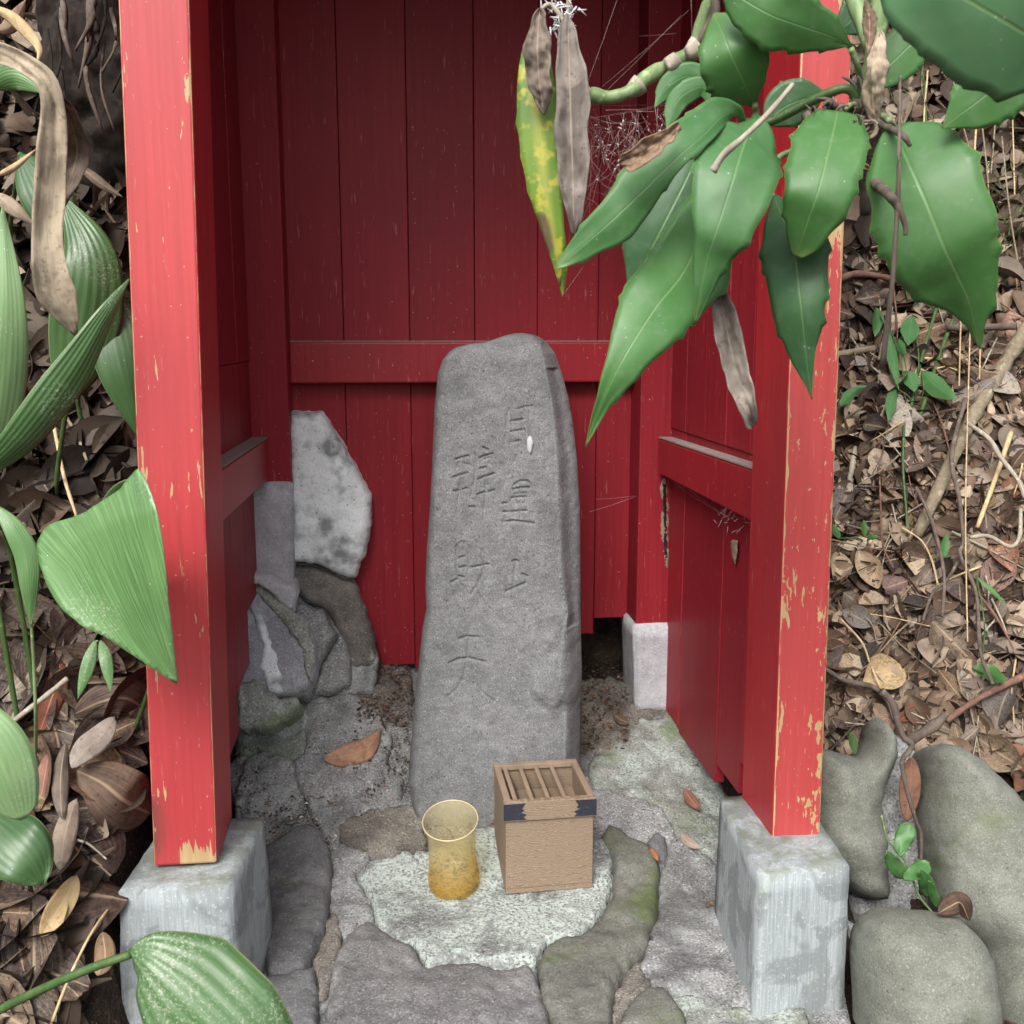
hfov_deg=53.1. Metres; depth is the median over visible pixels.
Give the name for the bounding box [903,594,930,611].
fallen leaf
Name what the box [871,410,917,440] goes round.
twig
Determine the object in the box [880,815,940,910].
creeper
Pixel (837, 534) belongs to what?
seedling
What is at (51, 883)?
fallen leaf
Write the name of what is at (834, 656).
fallen leaf
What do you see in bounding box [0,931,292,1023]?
broad leaf plant
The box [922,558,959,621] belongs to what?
twig
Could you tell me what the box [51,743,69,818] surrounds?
fallen leaf
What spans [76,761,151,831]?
fallen leaf
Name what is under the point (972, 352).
twig
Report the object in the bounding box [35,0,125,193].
tree stump
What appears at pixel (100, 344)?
broad leaf plant
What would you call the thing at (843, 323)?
fallen leaf
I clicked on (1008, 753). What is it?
fallen leaf
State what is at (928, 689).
leaf litter
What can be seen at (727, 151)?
twig
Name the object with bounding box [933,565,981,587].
twig
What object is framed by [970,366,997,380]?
fallen leaf
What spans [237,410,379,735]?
rock outcrop
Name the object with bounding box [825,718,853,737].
fallen leaf
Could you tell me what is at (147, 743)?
fallen leaf
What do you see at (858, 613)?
fallen leaf
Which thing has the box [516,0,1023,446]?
evergreen shrub
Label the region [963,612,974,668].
twig
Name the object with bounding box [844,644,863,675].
fallen leaf
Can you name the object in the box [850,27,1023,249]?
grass
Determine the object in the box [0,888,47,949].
fallen leaf
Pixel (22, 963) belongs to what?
fallen leaf
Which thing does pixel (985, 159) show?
plant stalk
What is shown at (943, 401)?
fallen leaf
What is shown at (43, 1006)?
fallen leaf
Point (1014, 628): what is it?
fallen leaf
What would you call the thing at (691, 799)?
fallen leaf
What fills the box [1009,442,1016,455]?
fallen leaf
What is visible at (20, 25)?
dry blade
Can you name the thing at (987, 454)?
fallen leaf
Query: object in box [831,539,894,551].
twig
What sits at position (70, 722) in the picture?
fallen leaf
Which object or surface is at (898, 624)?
twig
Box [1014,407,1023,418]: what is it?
fallen leaf
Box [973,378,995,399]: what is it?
fallen leaf
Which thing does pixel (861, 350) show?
stick
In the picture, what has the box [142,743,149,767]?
fallen leaf
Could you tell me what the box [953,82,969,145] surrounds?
plant stalk
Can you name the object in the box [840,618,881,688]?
twig
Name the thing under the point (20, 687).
fallen leaf
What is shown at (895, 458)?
twig
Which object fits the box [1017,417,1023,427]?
fallen leaf
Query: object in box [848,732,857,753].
fallen leaf
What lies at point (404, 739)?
soil crumbs
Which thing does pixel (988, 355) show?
twig
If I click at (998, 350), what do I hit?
fallen leaf
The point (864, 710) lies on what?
twig
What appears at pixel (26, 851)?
ground leaf plant
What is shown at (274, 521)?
concrete footing
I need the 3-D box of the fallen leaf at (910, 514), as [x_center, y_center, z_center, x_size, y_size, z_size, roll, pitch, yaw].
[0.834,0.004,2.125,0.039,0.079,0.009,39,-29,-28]
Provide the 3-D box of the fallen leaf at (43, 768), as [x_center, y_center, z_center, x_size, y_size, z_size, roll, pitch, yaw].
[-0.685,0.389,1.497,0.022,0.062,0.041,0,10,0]
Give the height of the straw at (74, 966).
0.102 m
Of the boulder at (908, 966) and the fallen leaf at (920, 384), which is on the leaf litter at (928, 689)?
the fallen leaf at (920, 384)
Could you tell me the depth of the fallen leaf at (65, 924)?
1.41 m
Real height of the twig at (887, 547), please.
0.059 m
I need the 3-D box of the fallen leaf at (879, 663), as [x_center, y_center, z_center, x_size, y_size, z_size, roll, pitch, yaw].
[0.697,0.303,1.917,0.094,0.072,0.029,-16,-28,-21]
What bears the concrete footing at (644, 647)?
on the stone floor
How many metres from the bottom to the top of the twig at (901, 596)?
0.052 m
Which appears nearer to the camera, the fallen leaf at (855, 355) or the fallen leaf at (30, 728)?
the fallen leaf at (30, 728)
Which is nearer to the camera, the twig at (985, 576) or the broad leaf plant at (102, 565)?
the broad leaf plant at (102, 565)
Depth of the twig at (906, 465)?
2.15 m
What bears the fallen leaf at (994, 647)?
on the leaf litter at (928, 689)
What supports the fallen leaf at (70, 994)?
on the leaf litter at (107, 437)
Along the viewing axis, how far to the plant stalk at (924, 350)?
2.30 m
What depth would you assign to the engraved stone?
2.00 m
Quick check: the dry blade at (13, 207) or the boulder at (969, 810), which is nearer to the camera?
the dry blade at (13, 207)
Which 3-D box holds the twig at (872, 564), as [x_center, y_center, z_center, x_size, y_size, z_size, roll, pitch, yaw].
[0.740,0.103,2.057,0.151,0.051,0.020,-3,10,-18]
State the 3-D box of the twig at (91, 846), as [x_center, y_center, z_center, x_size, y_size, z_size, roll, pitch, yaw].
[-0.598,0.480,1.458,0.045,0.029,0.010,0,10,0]
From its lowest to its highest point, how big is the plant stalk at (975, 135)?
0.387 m
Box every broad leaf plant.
[0,65,136,727]
[0,709,38,819]
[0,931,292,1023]
[37,469,177,732]
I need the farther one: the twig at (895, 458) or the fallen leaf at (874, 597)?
the twig at (895, 458)
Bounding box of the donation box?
[493,759,596,893]
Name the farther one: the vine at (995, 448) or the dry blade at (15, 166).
the vine at (995, 448)
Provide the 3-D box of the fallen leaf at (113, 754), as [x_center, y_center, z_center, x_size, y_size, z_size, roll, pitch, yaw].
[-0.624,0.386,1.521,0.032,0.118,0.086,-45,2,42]
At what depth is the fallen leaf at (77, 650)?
1.57 m
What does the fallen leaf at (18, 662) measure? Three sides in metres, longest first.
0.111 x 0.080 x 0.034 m
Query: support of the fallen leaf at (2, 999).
on the leaf litter at (107, 437)
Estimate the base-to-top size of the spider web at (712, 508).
0.088 m
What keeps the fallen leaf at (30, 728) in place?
on the leaf litter at (107, 437)
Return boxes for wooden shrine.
[119,0,850,864]
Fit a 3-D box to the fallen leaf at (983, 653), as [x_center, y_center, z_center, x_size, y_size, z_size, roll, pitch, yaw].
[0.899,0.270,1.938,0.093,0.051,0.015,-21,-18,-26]
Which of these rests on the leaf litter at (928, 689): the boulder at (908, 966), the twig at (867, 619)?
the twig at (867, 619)
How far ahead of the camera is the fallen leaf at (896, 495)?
2.12 m
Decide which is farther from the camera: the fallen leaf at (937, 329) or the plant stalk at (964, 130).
the plant stalk at (964, 130)
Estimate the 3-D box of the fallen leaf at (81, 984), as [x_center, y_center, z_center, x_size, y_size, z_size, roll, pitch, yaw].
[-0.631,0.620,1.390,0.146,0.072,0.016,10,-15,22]
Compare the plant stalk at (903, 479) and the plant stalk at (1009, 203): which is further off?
the plant stalk at (1009, 203)
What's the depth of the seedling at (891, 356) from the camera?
2.28 m
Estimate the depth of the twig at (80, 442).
1.76 m
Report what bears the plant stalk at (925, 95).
on the leaf litter at (928, 689)
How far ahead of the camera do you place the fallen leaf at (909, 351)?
2.31 m
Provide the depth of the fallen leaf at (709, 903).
1.81 m
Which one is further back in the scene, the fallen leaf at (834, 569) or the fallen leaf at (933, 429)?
the fallen leaf at (933, 429)
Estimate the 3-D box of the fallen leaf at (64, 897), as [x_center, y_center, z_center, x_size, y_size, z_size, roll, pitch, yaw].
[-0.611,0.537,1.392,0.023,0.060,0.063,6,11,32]
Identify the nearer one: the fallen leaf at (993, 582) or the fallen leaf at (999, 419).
the fallen leaf at (993, 582)
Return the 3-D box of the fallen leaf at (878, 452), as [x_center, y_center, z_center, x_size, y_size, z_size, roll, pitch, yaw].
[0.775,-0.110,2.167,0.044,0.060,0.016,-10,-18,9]
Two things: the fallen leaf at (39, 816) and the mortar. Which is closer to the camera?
the fallen leaf at (39, 816)
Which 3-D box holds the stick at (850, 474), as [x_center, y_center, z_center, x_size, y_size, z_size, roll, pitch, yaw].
[0.719,-0.088,2.169,0.016,0.095,0.122,4,10,21]
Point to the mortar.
(903, 893)
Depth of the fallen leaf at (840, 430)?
2.26 m
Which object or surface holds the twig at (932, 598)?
on the leaf litter at (928, 689)
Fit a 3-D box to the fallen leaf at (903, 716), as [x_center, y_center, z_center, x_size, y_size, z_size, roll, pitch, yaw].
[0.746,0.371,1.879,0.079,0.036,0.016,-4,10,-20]
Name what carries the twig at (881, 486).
on the leaf litter at (928, 689)
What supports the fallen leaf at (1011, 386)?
on the leaf litter at (928, 689)
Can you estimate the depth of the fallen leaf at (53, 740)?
1.53 m
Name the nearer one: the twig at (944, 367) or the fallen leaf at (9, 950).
the fallen leaf at (9, 950)
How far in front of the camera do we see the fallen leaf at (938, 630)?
1.93 m
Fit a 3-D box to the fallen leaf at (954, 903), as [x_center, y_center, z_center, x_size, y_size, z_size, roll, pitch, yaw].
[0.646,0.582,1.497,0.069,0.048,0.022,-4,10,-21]
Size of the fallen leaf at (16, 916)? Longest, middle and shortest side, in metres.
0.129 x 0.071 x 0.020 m
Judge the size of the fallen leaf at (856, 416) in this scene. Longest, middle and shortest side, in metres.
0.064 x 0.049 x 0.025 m
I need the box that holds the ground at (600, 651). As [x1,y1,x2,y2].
[0,18,1023,1023]
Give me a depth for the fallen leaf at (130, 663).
1.62 m
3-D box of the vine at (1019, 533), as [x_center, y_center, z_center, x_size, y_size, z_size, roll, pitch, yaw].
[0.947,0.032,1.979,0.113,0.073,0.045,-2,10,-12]
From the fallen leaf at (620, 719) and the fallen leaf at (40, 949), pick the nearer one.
the fallen leaf at (40, 949)
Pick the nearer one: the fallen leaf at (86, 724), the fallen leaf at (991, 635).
the fallen leaf at (86, 724)
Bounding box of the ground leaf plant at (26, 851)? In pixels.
[0,813,53,885]
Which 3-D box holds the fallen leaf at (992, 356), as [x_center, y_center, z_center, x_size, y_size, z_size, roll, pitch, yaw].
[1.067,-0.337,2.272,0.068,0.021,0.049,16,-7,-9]
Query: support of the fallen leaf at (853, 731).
on the leaf litter at (928, 689)
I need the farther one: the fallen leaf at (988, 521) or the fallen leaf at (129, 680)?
the fallen leaf at (988, 521)
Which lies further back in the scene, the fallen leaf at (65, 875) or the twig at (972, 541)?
the twig at (972, 541)
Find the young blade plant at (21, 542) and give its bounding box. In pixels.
[0,507,40,753]
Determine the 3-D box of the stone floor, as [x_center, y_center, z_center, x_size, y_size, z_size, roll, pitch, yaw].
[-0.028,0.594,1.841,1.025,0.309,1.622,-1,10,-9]
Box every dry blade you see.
[0,0,25,34]
[0,7,42,59]
[0,149,35,175]
[0,193,31,223]
[84,168,122,196]
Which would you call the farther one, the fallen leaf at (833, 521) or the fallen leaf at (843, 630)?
the fallen leaf at (833, 521)
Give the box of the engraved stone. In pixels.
[408,333,581,828]
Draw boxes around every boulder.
[820,717,897,899]
[849,907,1002,1023]
[912,743,1023,1023]
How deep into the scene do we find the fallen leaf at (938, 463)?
2.15 m
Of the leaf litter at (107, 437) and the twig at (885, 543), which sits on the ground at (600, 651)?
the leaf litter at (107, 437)
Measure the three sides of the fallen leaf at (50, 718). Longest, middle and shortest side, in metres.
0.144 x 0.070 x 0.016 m
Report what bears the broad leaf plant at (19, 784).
on the leaf litter at (107, 437)
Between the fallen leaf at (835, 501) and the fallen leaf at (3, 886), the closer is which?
the fallen leaf at (3, 886)
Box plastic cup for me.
[422,800,478,898]
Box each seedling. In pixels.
[77,640,113,698]
[832,520,878,540]
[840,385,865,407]
[872,307,906,394]
[885,315,956,420]
[941,532,951,557]
[972,576,1005,682]
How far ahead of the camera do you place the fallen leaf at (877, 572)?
2.05 m
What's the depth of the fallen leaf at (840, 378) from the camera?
2.30 m
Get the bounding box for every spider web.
[540,0,691,280]
[590,484,747,531]
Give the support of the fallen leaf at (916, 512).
on the leaf litter at (928, 689)
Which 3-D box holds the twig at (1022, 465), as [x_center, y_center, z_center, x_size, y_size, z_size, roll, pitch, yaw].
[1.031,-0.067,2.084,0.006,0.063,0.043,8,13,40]
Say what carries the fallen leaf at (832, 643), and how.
on the leaf litter at (928, 689)
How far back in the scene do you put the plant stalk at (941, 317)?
2.35 m
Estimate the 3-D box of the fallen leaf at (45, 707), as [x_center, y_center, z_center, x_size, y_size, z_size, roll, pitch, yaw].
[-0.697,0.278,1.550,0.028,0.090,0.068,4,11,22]
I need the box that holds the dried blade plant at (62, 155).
[0,42,88,335]
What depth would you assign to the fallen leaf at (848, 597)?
2.03 m
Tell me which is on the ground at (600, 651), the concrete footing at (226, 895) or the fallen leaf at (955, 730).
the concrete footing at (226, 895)
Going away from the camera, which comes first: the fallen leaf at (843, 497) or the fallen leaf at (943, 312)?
the fallen leaf at (843, 497)
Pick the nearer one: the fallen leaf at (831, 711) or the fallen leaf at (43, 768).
the fallen leaf at (43, 768)
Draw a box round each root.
[826,667,893,721]
[842,270,897,283]
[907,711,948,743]
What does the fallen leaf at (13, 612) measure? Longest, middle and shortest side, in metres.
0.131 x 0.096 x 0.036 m
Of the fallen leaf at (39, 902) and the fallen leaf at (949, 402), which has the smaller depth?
the fallen leaf at (39, 902)
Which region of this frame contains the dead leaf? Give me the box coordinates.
[620,121,681,171]
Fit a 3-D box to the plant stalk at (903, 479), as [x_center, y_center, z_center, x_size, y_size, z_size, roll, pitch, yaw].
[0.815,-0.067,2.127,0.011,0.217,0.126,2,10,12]
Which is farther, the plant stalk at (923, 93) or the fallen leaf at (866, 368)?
the plant stalk at (923, 93)
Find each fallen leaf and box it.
[0,588,65,654]
[0,636,38,640]
[0,643,46,718]
[0,876,53,908]
[0,881,67,1003]
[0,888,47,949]
[0,973,34,1023]
[0,993,5,1002]
[1,921,27,971]
[2,653,50,701]
[2,903,68,942]
[3,601,63,659]
[4,1012,58,1023]
[6,825,88,907]
[8,631,63,689]
[13,672,33,731]
[17,877,127,941]
[21,712,31,721]
[22,871,58,888]
[22,911,63,993]
[25,615,54,643]
[28,733,50,815]
[30,985,56,1023]
[33,698,56,729]
[34,788,53,811]
[34,812,42,821]
[37,662,67,729]
[37,691,80,730]
[38,719,62,762]
[38,754,53,795]
[39,875,79,936]
[40,665,104,718]
[41,792,96,824]
[44,953,84,1001]
[45,823,103,834]
[49,605,96,644]
[49,941,90,991]
[50,643,126,708]
[50,822,125,881]
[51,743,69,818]
[52,799,78,870]
[53,617,120,672]
[57,727,147,768]
[58,745,121,800]
[59,871,71,880]
[62,915,69,927]
[69,705,133,752]
[70,717,115,767]
[74,677,146,718]
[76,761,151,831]
[92,640,136,674]
[94,932,115,975]
[103,636,145,672]
[103,666,148,746]
[113,717,135,749]
[138,702,149,753]
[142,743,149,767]
[324,728,381,767]
[613,713,628,724]
[650,847,658,860]
[681,833,700,848]
[684,790,700,810]
[705,899,714,907]
[824,701,853,740]
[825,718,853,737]
[826,639,855,669]
[827,644,843,668]
[831,516,834,536]
[831,551,852,584]
[831,685,849,700]
[832,487,837,507]
[832,488,853,518]
[835,424,847,441]
[836,415,847,429]
[836,627,846,642]
[837,369,843,389]
[840,307,854,319]
[840,320,849,330]
[840,654,853,666]
[841,591,861,607]
[842,605,872,627]
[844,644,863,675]
[845,646,860,656]
[847,726,860,742]
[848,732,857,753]
[850,355,872,365]
[850,594,873,615]
[851,411,866,429]
[854,343,875,374]
[855,351,870,371]
[855,550,883,588]
[856,280,884,305]
[859,590,888,604]
[861,641,886,665]
[863,413,887,430]
[863,653,905,688]
[868,448,889,470]
[871,604,889,624]
[872,488,902,505]
[874,330,895,352]
[878,371,908,390]
[879,341,912,354]
[880,311,900,332]
[880,554,906,575]
[881,713,907,730]
[882,574,910,596]
[885,407,911,445]
[892,397,923,425]
[892,542,929,568]
[892,549,924,574]
[893,595,914,626]
[895,592,907,629]
[899,756,920,820]
[900,704,917,721]
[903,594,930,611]
[904,445,931,471]
[906,387,924,396]
[908,498,916,529]
[908,614,919,627]
[910,343,928,364]
[911,502,923,516]
[912,322,944,343]
[913,435,928,469]
[915,367,925,390]
[915,603,935,639]
[915,615,930,643]
[916,535,936,554]
[918,528,933,552]
[918,555,941,585]
[923,307,941,313]
[923,391,951,408]
[924,310,946,321]
[927,457,943,474]
[929,427,941,436]
[929,474,962,489]
[929,621,968,659]
[933,512,942,521]
[936,498,957,516]
[937,670,961,698]
[938,891,972,919]
[939,332,958,341]
[943,359,967,368]
[945,399,973,410]
[948,583,972,609]
[948,723,961,745]
[952,387,975,402]
[958,678,987,707]
[960,667,965,684]
[960,724,978,744]
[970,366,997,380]
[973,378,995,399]
[973,590,991,610]
[974,440,992,461]
[974,484,987,490]
[974,642,993,660]
[976,507,995,533]
[976,734,1022,771]
[978,353,1001,361]
[980,491,996,507]
[980,553,1016,594]
[981,347,1004,366]
[981,478,1004,509]
[981,490,1013,528]
[981,629,998,642]
[981,679,1016,725]
[984,644,1009,661]
[985,680,1016,720]
[987,336,1008,347]
[988,540,1018,570]
[992,415,1015,425]
[992,597,1006,622]
[993,370,1020,393]
[993,634,1011,643]
[996,290,1004,310]
[997,308,1023,340]
[1000,619,1023,638]
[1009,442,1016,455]
[1011,448,1023,467]
[1012,435,1023,451]
[1013,267,1023,291]
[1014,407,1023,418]
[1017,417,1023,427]
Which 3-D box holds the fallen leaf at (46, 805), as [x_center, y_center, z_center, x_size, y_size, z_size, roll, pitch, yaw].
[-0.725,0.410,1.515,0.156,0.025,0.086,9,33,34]
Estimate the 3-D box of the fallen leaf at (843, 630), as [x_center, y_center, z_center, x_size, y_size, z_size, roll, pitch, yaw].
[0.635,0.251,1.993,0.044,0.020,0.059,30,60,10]
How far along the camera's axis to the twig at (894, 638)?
1.97 m
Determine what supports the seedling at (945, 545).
on the leaf litter at (928, 689)
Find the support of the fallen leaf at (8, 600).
on the leaf litter at (107, 437)
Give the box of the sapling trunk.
[912,321,1023,537]
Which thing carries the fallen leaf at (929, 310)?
on the leaf litter at (928, 689)
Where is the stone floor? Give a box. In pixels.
[230,664,850,1023]
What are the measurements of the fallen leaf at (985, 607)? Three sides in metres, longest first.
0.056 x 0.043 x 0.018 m
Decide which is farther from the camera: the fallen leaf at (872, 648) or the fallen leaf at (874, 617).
the fallen leaf at (874, 617)
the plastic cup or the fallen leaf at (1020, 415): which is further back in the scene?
the fallen leaf at (1020, 415)
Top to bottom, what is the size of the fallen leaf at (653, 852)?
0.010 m
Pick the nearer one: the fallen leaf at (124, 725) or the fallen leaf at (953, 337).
the fallen leaf at (124, 725)
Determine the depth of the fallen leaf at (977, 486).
2.10 m
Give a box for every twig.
[53,427,76,515]
[67,417,88,461]
[76,838,106,859]
[709,82,794,173]
[830,699,871,749]
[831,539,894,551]
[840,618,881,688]
[843,363,854,374]
[844,712,869,727]
[845,523,898,533]
[845,551,901,576]
[846,485,923,491]
[849,611,929,626]
[850,336,872,366]
[853,437,914,487]
[857,633,889,680]
[864,616,876,642]
[867,535,913,574]
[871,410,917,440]
[871,526,893,563]
[872,367,901,383]
[872,439,884,473]
[875,430,909,466]
[877,307,892,360]
[878,622,909,653]
[879,476,893,567]
[880,623,936,673]
[881,459,944,471]
[882,533,895,565]
[884,616,903,653]
[886,581,915,611]
[887,420,935,477]
[891,503,909,557]
[894,287,897,356]
[897,479,960,518]
[901,527,938,585]
[908,475,920,512]
[908,592,980,606]
[914,486,945,617]
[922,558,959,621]
[929,394,948,448]
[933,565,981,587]
[935,366,956,370]
[936,345,981,374]
[951,530,1023,568]
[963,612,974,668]
[964,619,995,668]
[965,345,1023,384]
[965,692,980,758]
[976,337,997,380]
[977,591,1013,649]
[984,575,988,601]
[990,598,1006,631]
[1011,655,1016,723]
[1013,463,1023,494]
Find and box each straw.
[50,909,107,1023]
[958,321,961,385]
[965,333,970,642]
[979,349,980,379]
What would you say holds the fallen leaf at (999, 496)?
on the leaf litter at (928, 689)
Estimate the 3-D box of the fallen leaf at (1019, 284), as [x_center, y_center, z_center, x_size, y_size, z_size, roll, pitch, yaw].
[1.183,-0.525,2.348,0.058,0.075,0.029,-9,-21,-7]
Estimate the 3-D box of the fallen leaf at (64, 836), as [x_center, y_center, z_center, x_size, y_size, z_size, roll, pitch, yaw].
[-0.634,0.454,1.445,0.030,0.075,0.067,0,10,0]
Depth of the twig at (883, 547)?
2.06 m
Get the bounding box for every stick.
[13,676,68,721]
[838,345,875,358]
[846,446,856,491]
[945,672,1023,722]
[946,322,1016,331]
[975,431,1012,528]
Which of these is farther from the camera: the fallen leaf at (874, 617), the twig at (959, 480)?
the twig at (959, 480)
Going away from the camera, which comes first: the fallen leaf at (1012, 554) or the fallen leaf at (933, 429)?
the fallen leaf at (1012, 554)
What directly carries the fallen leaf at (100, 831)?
on the leaf litter at (107, 437)
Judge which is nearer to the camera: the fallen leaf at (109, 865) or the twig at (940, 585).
the fallen leaf at (109, 865)
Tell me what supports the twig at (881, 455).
on the leaf litter at (928, 689)
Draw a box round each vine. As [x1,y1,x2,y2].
[878,688,922,894]
[949,397,994,685]
[964,420,1023,498]
[969,508,1022,548]
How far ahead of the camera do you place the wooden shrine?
2.14 m
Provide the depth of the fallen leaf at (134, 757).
1.57 m
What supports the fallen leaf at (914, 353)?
on the leaf litter at (928, 689)
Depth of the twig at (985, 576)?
2.00 m
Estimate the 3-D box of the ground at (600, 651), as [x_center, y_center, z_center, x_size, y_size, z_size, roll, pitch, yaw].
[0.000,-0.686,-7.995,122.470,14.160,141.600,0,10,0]
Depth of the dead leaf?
0.92 m
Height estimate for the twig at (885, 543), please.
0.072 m
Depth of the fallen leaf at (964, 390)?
2.21 m
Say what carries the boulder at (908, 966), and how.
on the ground at (600, 651)
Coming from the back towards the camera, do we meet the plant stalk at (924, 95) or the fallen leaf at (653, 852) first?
the plant stalk at (924, 95)
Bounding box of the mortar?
[847,735,930,938]
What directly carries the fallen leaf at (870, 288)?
on the leaf litter at (928, 689)
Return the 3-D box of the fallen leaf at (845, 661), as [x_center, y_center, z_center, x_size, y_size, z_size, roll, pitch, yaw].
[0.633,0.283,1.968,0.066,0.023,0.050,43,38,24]
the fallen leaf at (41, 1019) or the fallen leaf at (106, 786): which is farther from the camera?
the fallen leaf at (106, 786)
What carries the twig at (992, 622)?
on the leaf litter at (928, 689)
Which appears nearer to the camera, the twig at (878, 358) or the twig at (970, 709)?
the twig at (970, 709)
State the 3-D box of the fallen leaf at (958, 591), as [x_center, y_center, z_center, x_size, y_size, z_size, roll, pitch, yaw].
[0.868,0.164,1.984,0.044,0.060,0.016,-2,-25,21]
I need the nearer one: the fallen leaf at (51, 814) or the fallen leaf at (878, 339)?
the fallen leaf at (51, 814)
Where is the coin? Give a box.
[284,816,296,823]
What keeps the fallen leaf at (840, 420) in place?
on the leaf litter at (928, 689)
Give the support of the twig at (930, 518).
on the leaf litter at (928, 689)
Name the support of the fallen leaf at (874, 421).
on the leaf litter at (928, 689)
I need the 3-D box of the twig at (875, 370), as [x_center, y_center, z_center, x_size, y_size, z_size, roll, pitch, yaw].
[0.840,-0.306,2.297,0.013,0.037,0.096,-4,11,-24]
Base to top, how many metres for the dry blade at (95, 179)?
0.064 m
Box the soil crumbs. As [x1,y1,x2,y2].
[235,661,720,998]
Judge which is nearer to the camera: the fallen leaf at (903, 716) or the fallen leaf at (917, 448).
the fallen leaf at (903, 716)
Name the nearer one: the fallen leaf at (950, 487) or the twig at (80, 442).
the twig at (80, 442)
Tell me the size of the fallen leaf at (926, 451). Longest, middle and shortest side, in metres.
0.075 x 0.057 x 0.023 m
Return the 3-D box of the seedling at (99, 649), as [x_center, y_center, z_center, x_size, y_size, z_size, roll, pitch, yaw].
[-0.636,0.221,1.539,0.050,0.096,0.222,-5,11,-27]
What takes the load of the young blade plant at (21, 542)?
on the leaf litter at (107, 437)
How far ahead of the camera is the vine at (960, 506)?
1.98 m
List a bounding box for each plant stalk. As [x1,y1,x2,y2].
[901,425,908,535]
[910,308,937,417]
[919,319,954,415]
[921,67,933,121]
[923,66,926,121]
[923,70,928,121]
[938,308,945,328]
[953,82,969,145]
[974,129,976,149]
[982,128,989,193]
[990,125,995,172]
[1001,136,1022,287]
[1012,120,1017,289]
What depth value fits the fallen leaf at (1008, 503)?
2.07 m
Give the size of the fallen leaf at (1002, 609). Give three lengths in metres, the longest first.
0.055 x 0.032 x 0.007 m
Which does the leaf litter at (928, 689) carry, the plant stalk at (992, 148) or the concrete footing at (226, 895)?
the plant stalk at (992, 148)
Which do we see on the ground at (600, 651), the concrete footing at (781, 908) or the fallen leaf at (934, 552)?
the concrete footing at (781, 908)
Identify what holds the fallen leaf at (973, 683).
on the leaf litter at (928, 689)
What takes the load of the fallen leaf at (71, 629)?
on the leaf litter at (107, 437)
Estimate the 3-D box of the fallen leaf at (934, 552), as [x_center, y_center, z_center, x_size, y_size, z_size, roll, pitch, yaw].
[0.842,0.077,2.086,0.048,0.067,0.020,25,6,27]
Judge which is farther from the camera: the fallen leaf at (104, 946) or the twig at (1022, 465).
the twig at (1022, 465)
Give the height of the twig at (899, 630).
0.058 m
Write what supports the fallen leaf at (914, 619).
on the leaf litter at (928, 689)
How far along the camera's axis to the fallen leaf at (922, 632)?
1.97 m
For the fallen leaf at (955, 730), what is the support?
on the leaf litter at (928, 689)
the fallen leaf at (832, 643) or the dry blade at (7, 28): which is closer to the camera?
the dry blade at (7, 28)
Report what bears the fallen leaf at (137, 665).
on the leaf litter at (107, 437)
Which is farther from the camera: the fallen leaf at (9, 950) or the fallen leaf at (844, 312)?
the fallen leaf at (844, 312)
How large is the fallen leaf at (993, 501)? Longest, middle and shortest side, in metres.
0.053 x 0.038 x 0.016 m
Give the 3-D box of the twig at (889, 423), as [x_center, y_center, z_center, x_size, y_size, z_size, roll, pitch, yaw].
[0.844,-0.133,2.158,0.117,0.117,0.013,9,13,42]
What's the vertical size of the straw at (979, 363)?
0.087 m
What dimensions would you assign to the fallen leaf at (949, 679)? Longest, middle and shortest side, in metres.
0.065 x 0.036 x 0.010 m
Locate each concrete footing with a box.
[118,817,272,1023]
[254,481,296,580]
[620,613,667,709]
[714,795,848,1017]
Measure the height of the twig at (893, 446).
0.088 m
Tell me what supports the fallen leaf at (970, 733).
on the leaf litter at (928, 689)
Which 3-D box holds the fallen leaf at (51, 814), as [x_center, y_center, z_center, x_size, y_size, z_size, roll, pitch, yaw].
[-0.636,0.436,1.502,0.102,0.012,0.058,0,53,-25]
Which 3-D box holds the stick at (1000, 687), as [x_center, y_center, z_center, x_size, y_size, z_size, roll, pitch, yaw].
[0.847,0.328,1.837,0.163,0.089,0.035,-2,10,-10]
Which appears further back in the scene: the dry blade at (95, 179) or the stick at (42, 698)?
the dry blade at (95, 179)
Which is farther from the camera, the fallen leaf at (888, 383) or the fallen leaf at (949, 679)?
the fallen leaf at (888, 383)
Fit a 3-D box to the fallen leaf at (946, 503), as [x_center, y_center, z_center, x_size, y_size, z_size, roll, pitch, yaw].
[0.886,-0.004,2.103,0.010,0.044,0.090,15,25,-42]
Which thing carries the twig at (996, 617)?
on the leaf litter at (928, 689)
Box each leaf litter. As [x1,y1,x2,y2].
[0,0,152,1023]
[823,23,1023,1023]
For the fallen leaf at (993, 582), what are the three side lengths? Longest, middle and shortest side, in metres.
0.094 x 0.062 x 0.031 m
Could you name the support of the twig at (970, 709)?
on the leaf litter at (928, 689)
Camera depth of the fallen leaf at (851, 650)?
1.97 m
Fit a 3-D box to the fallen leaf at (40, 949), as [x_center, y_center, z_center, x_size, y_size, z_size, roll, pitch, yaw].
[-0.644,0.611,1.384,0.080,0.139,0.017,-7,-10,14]
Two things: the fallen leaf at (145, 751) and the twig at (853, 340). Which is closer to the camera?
the fallen leaf at (145, 751)
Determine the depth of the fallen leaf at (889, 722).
1.88 m
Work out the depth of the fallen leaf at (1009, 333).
2.27 m
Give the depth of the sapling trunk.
2.15 m
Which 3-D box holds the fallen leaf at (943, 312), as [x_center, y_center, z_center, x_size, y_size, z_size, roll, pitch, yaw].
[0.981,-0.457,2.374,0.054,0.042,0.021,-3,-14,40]
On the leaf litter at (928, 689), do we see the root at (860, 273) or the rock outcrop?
the root at (860, 273)

